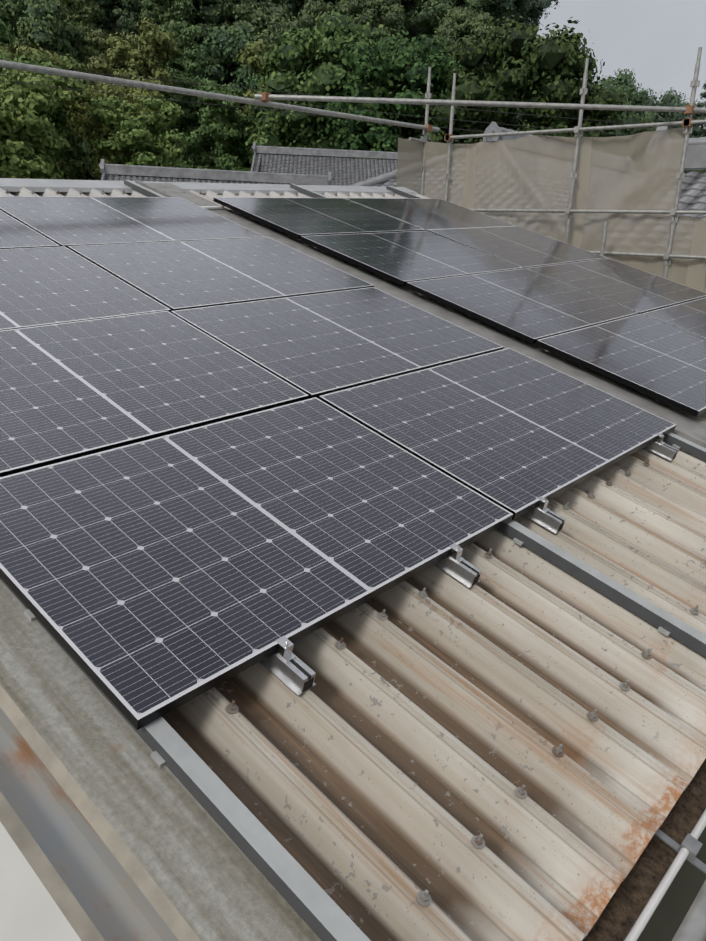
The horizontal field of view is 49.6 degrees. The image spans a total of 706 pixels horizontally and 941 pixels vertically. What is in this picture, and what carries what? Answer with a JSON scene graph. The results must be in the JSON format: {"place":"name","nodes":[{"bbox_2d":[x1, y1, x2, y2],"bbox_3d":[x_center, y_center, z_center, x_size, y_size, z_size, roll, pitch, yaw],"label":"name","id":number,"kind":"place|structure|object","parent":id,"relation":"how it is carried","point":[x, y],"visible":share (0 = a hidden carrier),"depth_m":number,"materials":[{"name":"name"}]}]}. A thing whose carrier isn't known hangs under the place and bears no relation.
{"place":"outdoors","nodes":[
{"label":"outdoors","id":0,"kind":"place"},
{"bbox_2d":[8,0,497,179],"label":"hill terrain","id":1,"kind":"structure","parent":0,"point":[410,35],"depth_m":100.73,"materials":[{"name":"green plant"}]},
{"bbox_2d":[0,19,15,49],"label":"tree","id":2,"kind":"object","parent":1,"relation":"on","point":[7,38],"visible":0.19,"depth_m":68.78,"materials":[{"name":"green plant"}]},
{"bbox_2d":[5,40,22,53],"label":"tree","id":3,"kind":"object","parent":1,"relation":"on","point":[18,43],"visible":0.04,"depth_m":76.93,"materials":[{"name":"green plant"}]},
{"bbox_2d":[0,41,72,171],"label":"tree","id":4,"kind":"object","parent":1,"relation":"on","point":[53,57],"depth_m":60.09,"materials":[{"name":"green plant"}]},
{"bbox_2d":[0,55,77,179],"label":"tree","id":5,"kind":"object","parent":1,"relation":"on","point":[57,117],"visible":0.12,"depth_m":56.26,"materials":[{"name":"green plant"}]},
{"bbox_2d":[0,0,85,62],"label":"tree","id":6,"kind":"object","parent":1,"relation":"on","point":[38,22],"visible":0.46,"depth_m":76.81,"materials":[{"name":"green plant"}]},
{"bbox_2d":[0,46,89,179],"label":"tree","id":7,"kind":"object","parent":1,"relation":"on","point":[74,170],"visible":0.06,"depth_m":61.94,"materials":[{"name":"green plant"}]},
{"bbox_2d":[0,67,92,179],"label":"tree","id":8,"kind":"object","parent":1,"relation":"on","point":[23,116],"visible":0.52,"depth_m":48.25,"materials":[{"name":"green plant"}]},
{"bbox_2d":[52,0,101,86],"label":"tree","id":9,"kind":"object","parent":1,"relation":"on","point":[83,13],"visible":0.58,"depth_m":82.66,"materials":[{"name":"green plant"}]},
{"bbox_2d":[62,113,98,179],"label":"tree","id":10,"kind":"object","parent":1,"relation":"on","point":[77,157],"visible":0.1,"depth_m":70.87,"materials":[{"name":"green plant"}]},
{"bbox_2d":[88,83,126,179],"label":"tree","id":11,"kind":"object","parent":1,"relation":"on","point":[99,86],"depth_m":68.27,"materials":[{"name":"green plant"}]},
{"bbox_2d":[59,84,159,179],"bbox_3d":[-17.663,-21.529,57.719,7.569,14.478,7.174,-6,17,-16],"label":"tree","id":12,"kind":"object","parent":1,"relation":"on","point":[87,124],"visible":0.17,"depth_m":55.08,"materials":[{"name":"green plant"}]},
{"bbox_2d":[76,0,150,50],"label":"tree","id":13,"kind":"object","parent":1,"relation":"on","point":[123,16],"visible":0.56,"depth_m":84.63,"materials":[{"name":"green plant"}]},
{"bbox_2d":[83,28,143,91],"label":"tree","id":14,"kind":"object","parent":1,"relation":"on","point":[94,37],"visible":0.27,"depth_m":78.49,"materials":[{"name":"green plant"}]},
{"bbox_2d":[87,17,182,162],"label":"tree","id":15,"kind":"object","parent":1,"relation":"on","point":[135,54],"visible":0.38,"depth_m":68.34,"materials":[{"name":"green plant"}]},
{"bbox_2d":[84,94,189,179],"bbox_3d":[-15.601,-20.125,55.618,7.659,13.336,6.374,4,17,6],"label":"tree","id":16,"kind":"object","parent":1,"relation":"on","point":[129,134],"visible":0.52,"depth_m":53.52,"materials":[{"name":"green plant"}]},
{"bbox_2d":[93,133,190,167],"bbox_3d":[-16.723,-22.342,61.426,7.390,12.104,6.370,-2,15,-9],"label":"tree","id":17,"kind":"object","parent":1,"relation":"on","point":[178,164],"depth_m":61.91,"materials":[{"name":"green plant"}]},
{"bbox_2d":[138,0,195,107],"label":"tree","id":18,"kind":"object","parent":1,"relation":"on","point":[175,11],"visible":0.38,"depth_m":83.48,"materials":[{"name":"green plant"}]},
{"bbox_2d":[143,18,218,161],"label":"tree","id":19,"kind":"object","parent":1,"relation":"on","point":[196,60],"visible":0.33,"depth_m":76.28,"materials":[{"name":"green plant"}]},
{"bbox_2d":[164,0,219,21],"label":"tree","id":20,"kind":"object","parent":1,"relation":"on","point":[205,3],"visible":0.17,"depth_m":87.23,"materials":[{"name":"green plant"}]},
{"bbox_2d":[169,75,243,179],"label":"tree","id":21,"kind":"object","parent":1,"relation":"on","point":[189,115],"visible":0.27,"depth_m":74.20,"materials":[{"name":"green plant"}]},
{"bbox_2d":[180,81,258,179],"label":"tree","id":22,"kind":"object","parent":1,"relation":"on","point":[216,129],"visible":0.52,"depth_m":70.01,"materials":[{"name":"green plant"}]},
{"bbox_2d":[183,26,268,153],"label":"tree","id":23,"kind":"object","parent":1,"relation":"on","point":[223,47],"visible":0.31,"depth_m":81.86,"materials":[{"name":"green plant"}]},
{"bbox_2d":[211,166,249,181],"bbox_3d":[-9.747,-20.534,64.605,5.507,9.804,5.911,0,18,1],"label":"tree","id":24,"kind":"object","parent":1,"relation":"on","point":[238,169],"depth_m":63.61,"materials":[{"name":"green plant"}]},
{"bbox_2d":[186,0,292,84],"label":"tree","id":25,"kind":"object","parent":1,"relation":"on","point":[252,16],"visible":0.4,"depth_m":87.83,"materials":[{"name":"green plant"}]},
{"bbox_2d":[257,0,273,8],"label":"tree","id":26,"kind":"object","parent":1,"relation":"on","point":[258,1],"visible":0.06,"depth_m":128.96,"materials":[{"name":"green plant"}]},
{"bbox_2d":[234,72,298,132],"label":"tree","id":27,"kind":"object","parent":1,"relation":"on","point":[253,82],"visible":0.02,"depth_m":80.84,"materials":[{"name":"green plant"}]},
{"bbox_2d":[234,38,326,146],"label":"tree","id":28,"kind":"object","parent":1,"relation":"on","point":[250,57],"visible":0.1,"depth_m":68.58,"materials":[{"name":"green plant"}]},
{"bbox_2d":[260,0,336,20],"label":"tree","id":29,"kind":"object","parent":1,"relation":"on","point":[294,7],"visible":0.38,"depth_m":99.49,"materials":[{"name":"green plant"}]},
{"bbox_2d":[278,0,354,40],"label":"tree","id":30,"kind":"object","parent":1,"relation":"on","point":[310,10],"visible":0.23,"depth_m":83.60,"materials":[{"name":"green plant"}]},
{"bbox_2d":[241,3,414,157],"bbox_3d":[-1.681,-28.214,66.729,15.313,21.338,16.883,7,16,11],"label":"tree","id":31,"kind":"object","parent":1,"relation":"on","point":[292,60],"visible":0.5,"depth_m":60.83,"materials":[{"name":"green plant"}]},
{"bbox_2d":[332,0,406,40],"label":"tree","id":32,"kind":"object","parent":1,"relation":"on","point":[391,11],"visible":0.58,"depth_m":87.48,"materials":[{"name":"green plant"}]},
{"bbox_2d":[369,0,420,23],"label":"tree","id":33,"kind":"object","parent":1,"relation":"on","point":[408,7],"visible":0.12,"depth_m":95.01,"materials":[{"name":"green plant"}]},
{"bbox_2d":[298,26,493,159],"bbox_3d":[3.948,-26.093,64.487,15.616,19.961,16.341,-15,22,-38],"label":"tree","id":34,"kind":"object","parent":1,"relation":"on","point":[404,61],"visible":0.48,"depth_m":58.75,"materials":[{"name":"green plant"}]},
{"bbox_2d":[399,0,423,41],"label":"tree","id":35,"kind":"object","parent":1,"relation":"on","point":[408,17],"visible":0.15,"depth_m":94.14,"materials":[{"name":"green plant"}]},
{"bbox_2d":[410,94,432,138],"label":"tree","id":36,"kind":"object","parent":1,"relation":"on","point":[413,135],"visible":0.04,"depth_m":69.69,"materials":[{"name":"green plant"}]},
{"bbox_2d":[407,0,499,45],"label":"tree","id":37,"kind":"object","parent":1,"relation":"on","point":[431,13],"visible":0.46,"depth_m":90.66,"materials":[{"name":"green plant"}]},
{"bbox_2d":[431,5,494,70],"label":"tree","id":38,"kind":"object","parent":1,"relation":"on","point":[457,21],"visible":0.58,"depth_m":86.75,"materials":[{"name":"green plant"}]},
{"bbox_2d":[452,0,515,38],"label":"tree","id":39,"kind":"object","parent":1,"relation":"on","point":[498,7],"visible":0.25,"depth_m":96.58,"materials":[{"name":"green plant"}]},
{"bbox_2d":[479,74,520,127],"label":"tree","id":40,"kind":"object","parent":1,"relation":"on","point":[518,110],"visible":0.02,"depth_m":78.60,"materials":[{"name":"green plant"}]},
{"bbox_2d":[477,20,537,68],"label":"tree","id":41,"kind":"object","parent":1,"relation":"on","point":[503,21],"depth_m":97.38,"materials":[{"name":"green plant"}]},
{"bbox_2d":[491,0,531,23],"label":"tree","id":42,"kind":"object","parent":1,"relation":"on","point":[521,5],"visible":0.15,"depth_m":117.03,"materials":[{"name":"green plant"}]},
{"bbox_2d":[414,13,636,143],"bbox_3d":[11.816,-22.655,57.429,14.517,20.686,15.824,-1,20,-5],"label":"tree","id":43,"kind":"object","parent":1,"relation":"on","point":[551,67],"visible":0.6,"depth_m":51.96,"materials":[{"name":"green plant"}]},
{"bbox_2d":[499,0,559,28],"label":"tree","id":44,"kind":"object","parent":1,"relation":"on","point":[537,7],"visible":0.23,"depth_m":124.94,"materials":[{"name":"green plant"}]},
{"bbox_2d":[524,19,544,42],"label":"tree","id":45,"kind":"object","parent":1,"relation":"on","point":[537,23],"visible":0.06,"depth_m":157.86,"materials":[{"name":"green plant"}]},
{"bbox_2d":[519,85,644,136],"bbox_3d":[18.523,-23.595,67.632,12.911,19.696,13.546,21,24,39],"label":"tree","id":46,"kind":"object","parent":1,"relation":"on","point":[632,118],"visible":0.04,"depth_m":62.60,"materials":[{"name":"green plant"}]},
{"bbox_2d":[609,129,625,136],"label":"tree","id":47,"kind":"object","parent":1,"relation":"on","point":[618,131],"visible":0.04,"depth_m":58.52,"materials":[{"name":"green plant"}]},
{"bbox_2d":[588,68,659,129],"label":"tree","id":48,"kind":"object","parent":1,"relation":"on","point":[628,81],"visible":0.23,"depth_m":85.68,"materials":[{"name":"green plant"}]},
{"bbox_2d":[631,112,655,134],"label":"tree","id":49,"kind":"object","parent":1,"relation":"on","point":[644,129],"visible":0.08,"depth_m":50.88,"materials":[{"name":"green plant"}]},
{"bbox_2d":[653,90,674,122],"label":"tree","id":50,"kind":"object","parent":1,"relation":"on","point":[668,100],"visible":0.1,"depth_m":82.41,"materials":[{"name":"green plant"}]},
{"bbox_2d":[632,87,705,137],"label":"tree","id":51,"kind":"object","parent":1,"relation":"on","point":[678,116],"visible":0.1,"depth_m":102.78,"materials":[{"name":"green plant"}]},
{"bbox_2d":[689,82,705,137],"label":"tree","id":52,"kind":"object","parent":1,"relation":"on","point":[697,133],"visible":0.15,"depth_m":96.81,"materials":[{"name":"green plant"}]},
{"bbox_2d":[530,0,705,128],"label":"sky","id":53,"kind":"structure","parent":0,"point":[661,40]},
{"bbox_2d":[637,827,705,940],"bbox_3d":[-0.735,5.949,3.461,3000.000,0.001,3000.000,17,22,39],"label":"ground","id":54,"kind":"structure","parent":0,"point":[672,908],"depth_m":8.26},
{"bbox_2d":[99,159,332,184],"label":"house","id":55,"kind":"structure","parent":54,"relation":"on","point":[113,172],"depth_m":36.34,"materials":[{"name":"tile"}]},
{"bbox_2d":[250,142,397,185],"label":"house","id":56,"kind":"structure","parent":54,"relation":"on","point":[349,170],"depth_m":49.96,"materials":[{"name":"tile"}]},
{"bbox_2d":[0,47,705,278],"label":"scaffolding","id":57,"kind":"object","parent":54,"relation":"on","point":[687,123],"visible":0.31,"depth_m":8.68,"materials":[{"name":"silver metal"}]},
{"bbox_2d":[429,122,653,143],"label":"sheet ties","id":58,"kind":"object","parent":57,"relation":"attached to","point":[544,132],"visible":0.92,"depth_m":9.90,"materials":[{"name":"grey"}]},
{"bbox_2d":[396,127,705,292],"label":"scaffold sheet","id":59,"kind":"object","parent":57,"relation":"attached to","point":[638,171],"visible":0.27,"depth_m":9.61,"materials":[{"name":"beige fabric"}]},
{"bbox_2d":[350,121,531,195],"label":"tiled roof","id":60,"kind":"structure","parent":54,"relation":"on","point":[386,179],"depth_m":17.32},
{"bbox_2d":[656,126,705,244],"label":"tiled roof","id":61,"kind":"structure","parent":54,"relation":"on","point":[693,192],"depth_m":11.59,"materials":[{"name":"grey tile"}]},
{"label":"building walls","id":62,"kind":"object","parent":54,"relation":"on","visible":0},
{"bbox_2d":[0,580,320,940],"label":"roof edge flashing","id":63,"kind":"object","parent":62,"relation":"attached to","point":[111,829],"depth_m":1.69,"materials":[{"name":"metal"}]},
{"bbox_2d":[0,187,705,940],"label":"corrugated metal roof","id":64,"kind":"structure","parent":62,"relation":"on","point":[376,775],"depth_m":2.19,"materials":[{"name":"paint"}]},
{"bbox_2d":[0,178,416,194],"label":"roof ridge cap","id":65,"kind":"object","parent":64,"relation":"on","point":[36,185],"visible":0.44,"depth_m":7.53,"materials":[{"name":"grey metal"}]},
{"bbox_2d":[200,206,223,209],"bbox_3d":[-1.318,-2.316,6.745,0.060,0.029,0.462,33,35,32],"label":"pvc conduit","id":66,"kind":"object","parent":64,"relation":"on","point":[212,207],"visible":0.5,"depth_m":6.81,"materials":[{"name":"white plastic"}]},
{"bbox_2d":[0,180,705,940],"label":"mounting rails","id":67,"kind":"object","parent":64,"relation":"on","point":[296,886],"visible":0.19,"depth_m":1.80,"materials":[{"name":"silver metal"}]},
{"bbox_2d":[0,210,59,248],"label":"solar panel","id":68,"kind":"object","parent":67,"relation":"on","point":[14,233],"visible":0.96,"depth_m":4.85,"materials":[{"name":"black"}]},
{"bbox_2d":[0,246,170,330],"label":"solar panel","id":69,"kind":"object","parent":67,"relation":"on","point":[40,286],"visible":0.98,"depth_m":4.20,"materials":[{"name":"black"}]},
{"bbox_2d":[0,196,264,246],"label":"solar panel","id":70,"kind":"object","parent":67,"relation":"on","point":[69,221],"visible":0.98,"depth_m":5.65,"materials":[{"name":"black"}]},
{"bbox_2d":[0,311,308,476],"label":"solar panel","id":71,"kind":"object","parent":67,"relation":"on","point":[71,390],"visible":1,"depth_m":3.36,"materials":[{"name":"black"}]},
{"bbox_2d":[67,237,373,310],"bbox_3d":[-0.834,-1.360,5.173,1.134,0.035,1.722,33,35,31],"label":"solar panel","id":72,"kind":"object","parent":67,"relation":"on","point":[176,275],"visible":0.98,"depth_m":5.04,"materials":[{"name":"black"}]},
{"bbox_2d":[0,397,512,729],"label":"solar panel","id":73,"kind":"object","parent":67,"relation":"on","point":[149,581],"visible":1,"depth_m":2.52,"materials":[{"name":"black"}]},
{"bbox_2d":[213,197,424,238],"bbox_3d":[-0.279,-2.404,7.222,1.134,0.035,1.722,33,35,31],"label":"solar panel","id":74,"kind":"object","parent":67,"relation":"on","point":[297,218],"visible":1,"depth_m":7.08,"materials":[{"name":"black"}]},
{"bbox_2d":[171,287,503,398],"bbox_3d":[-0.029,-0.818,4.548,1.134,0.035,1.722,33,35,32],"label":"solar panel","id":75,"kind":"object","parent":67,"relation":"on","point":[315,345],"visible":0.98,"depth_m":4.40,"materials":[{"name":"black"}]},
{"bbox_2d":[300,231,521,285],"bbox_3d":[0.550,-1.869,6.620,1.134,0.036,1.722,33,35,32],"label":"solar panel","id":76,"kind":"object","parent":67,"relation":"on","point":[402,258],"visible":1,"depth_m":6.47,"materials":[{"name":"black"}]},
{"bbox_2d":[344,198,514,230],"bbox_3d":[0.887,-2.832,8.444,1.134,0.038,1.722,33,35,31],"label":"solar panel","id":77,"kind":"object","parent":67,"relation":"on","point":[426,214],"visible":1,"depth_m":8.36,"materials":[{"name":"black"}]},
{"bbox_2d":[318,348,675,519],"bbox_3d":[0.817,-0.290,3.959,1.134,0.038,1.722,33,35,31],"label":"solar panel","id":78,"kind":"object","parent":67,"relation":"on","point":[516,434],"visible":1,"depth_m":3.79,"materials":[{"name":"black"}]},
{"bbox_2d":[427,226,605,268],"bbox_3d":[1.713,-2.303,7.843,1.134,0.037,1.722,33,35,31],"label":"solar panel","id":79,"kind":"object","parent":67,"relation":"on","point":[521,247],"visible":1,"depth_m":7.74,"materials":[{"name":"black"}]},
{"bbox_2d":[405,268,638,343],"bbox_3d":[1.377,-1.338,6.017,1.134,0.035,1.722,33,35,31],"label":"solar panel","id":80,"kind":"object","parent":67,"relation":"on","point":[527,305],"visible":0.96,"depth_m":5.86,"materials":[{"name":"black"}]},
{"bbox_2d":[526,258,705,313],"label":"solar panel","id":81,"kind":"object","parent":67,"relation":"on","point":[639,291],"visible":0.98,"depth_m":7.13,"materials":[{"name":"black"}]},
{"bbox_2d":[535,314,705,416],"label":"solar panel","id":82,"kind":"object","parent":67,"relation":"on","point":[656,359],"visible":1,"depth_m":5.19,"materials":[{"name":"black"}]},
{"bbox_2d":[642,297,705,337],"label":"solar panel","id":83,"kind":"object","parent":67,"relation":"on","point":[690,316],"visible":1,"depth_m":6.49,"materials":[{"name":"black"}]},
{"bbox_2d":[5,189,705,906],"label":"roof bolts","id":84,"kind":"object","parent":64,"relation":"on","point":[423,897],"visible":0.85,"depth_m":2.26,"materials":[{"name":"metal"}]},
{"bbox_2d":[135,180,705,447],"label":"roof flashing","id":85,"kind":"object","parent":64,"relation":"on","point":[690,428],"visible":0.6,"depth_m":5.38,"materials":[{"name":"metal"}]},
{"bbox_2d":[260,433,677,695],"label":"mounting brackets","id":86,"kind":"object","parent":64,"relation":"on","point":[290,670],"visible":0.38,"depth_m":2.72,"materials":[{"name":"metal"}]},
{"bbox_2d":[582,759,705,940],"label":"eave gutter","id":87,"kind":"object","parent":62,"relation":"attached to","point":[673,844],"visible":0.78,"depth_m":2.05,"materials":[{"name":"brown metal"}]},
{"bbox_2d":[672,880,705,940],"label":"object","id":88,"kind":"object","parent":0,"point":[692,927],"depth_m":1.53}
]}

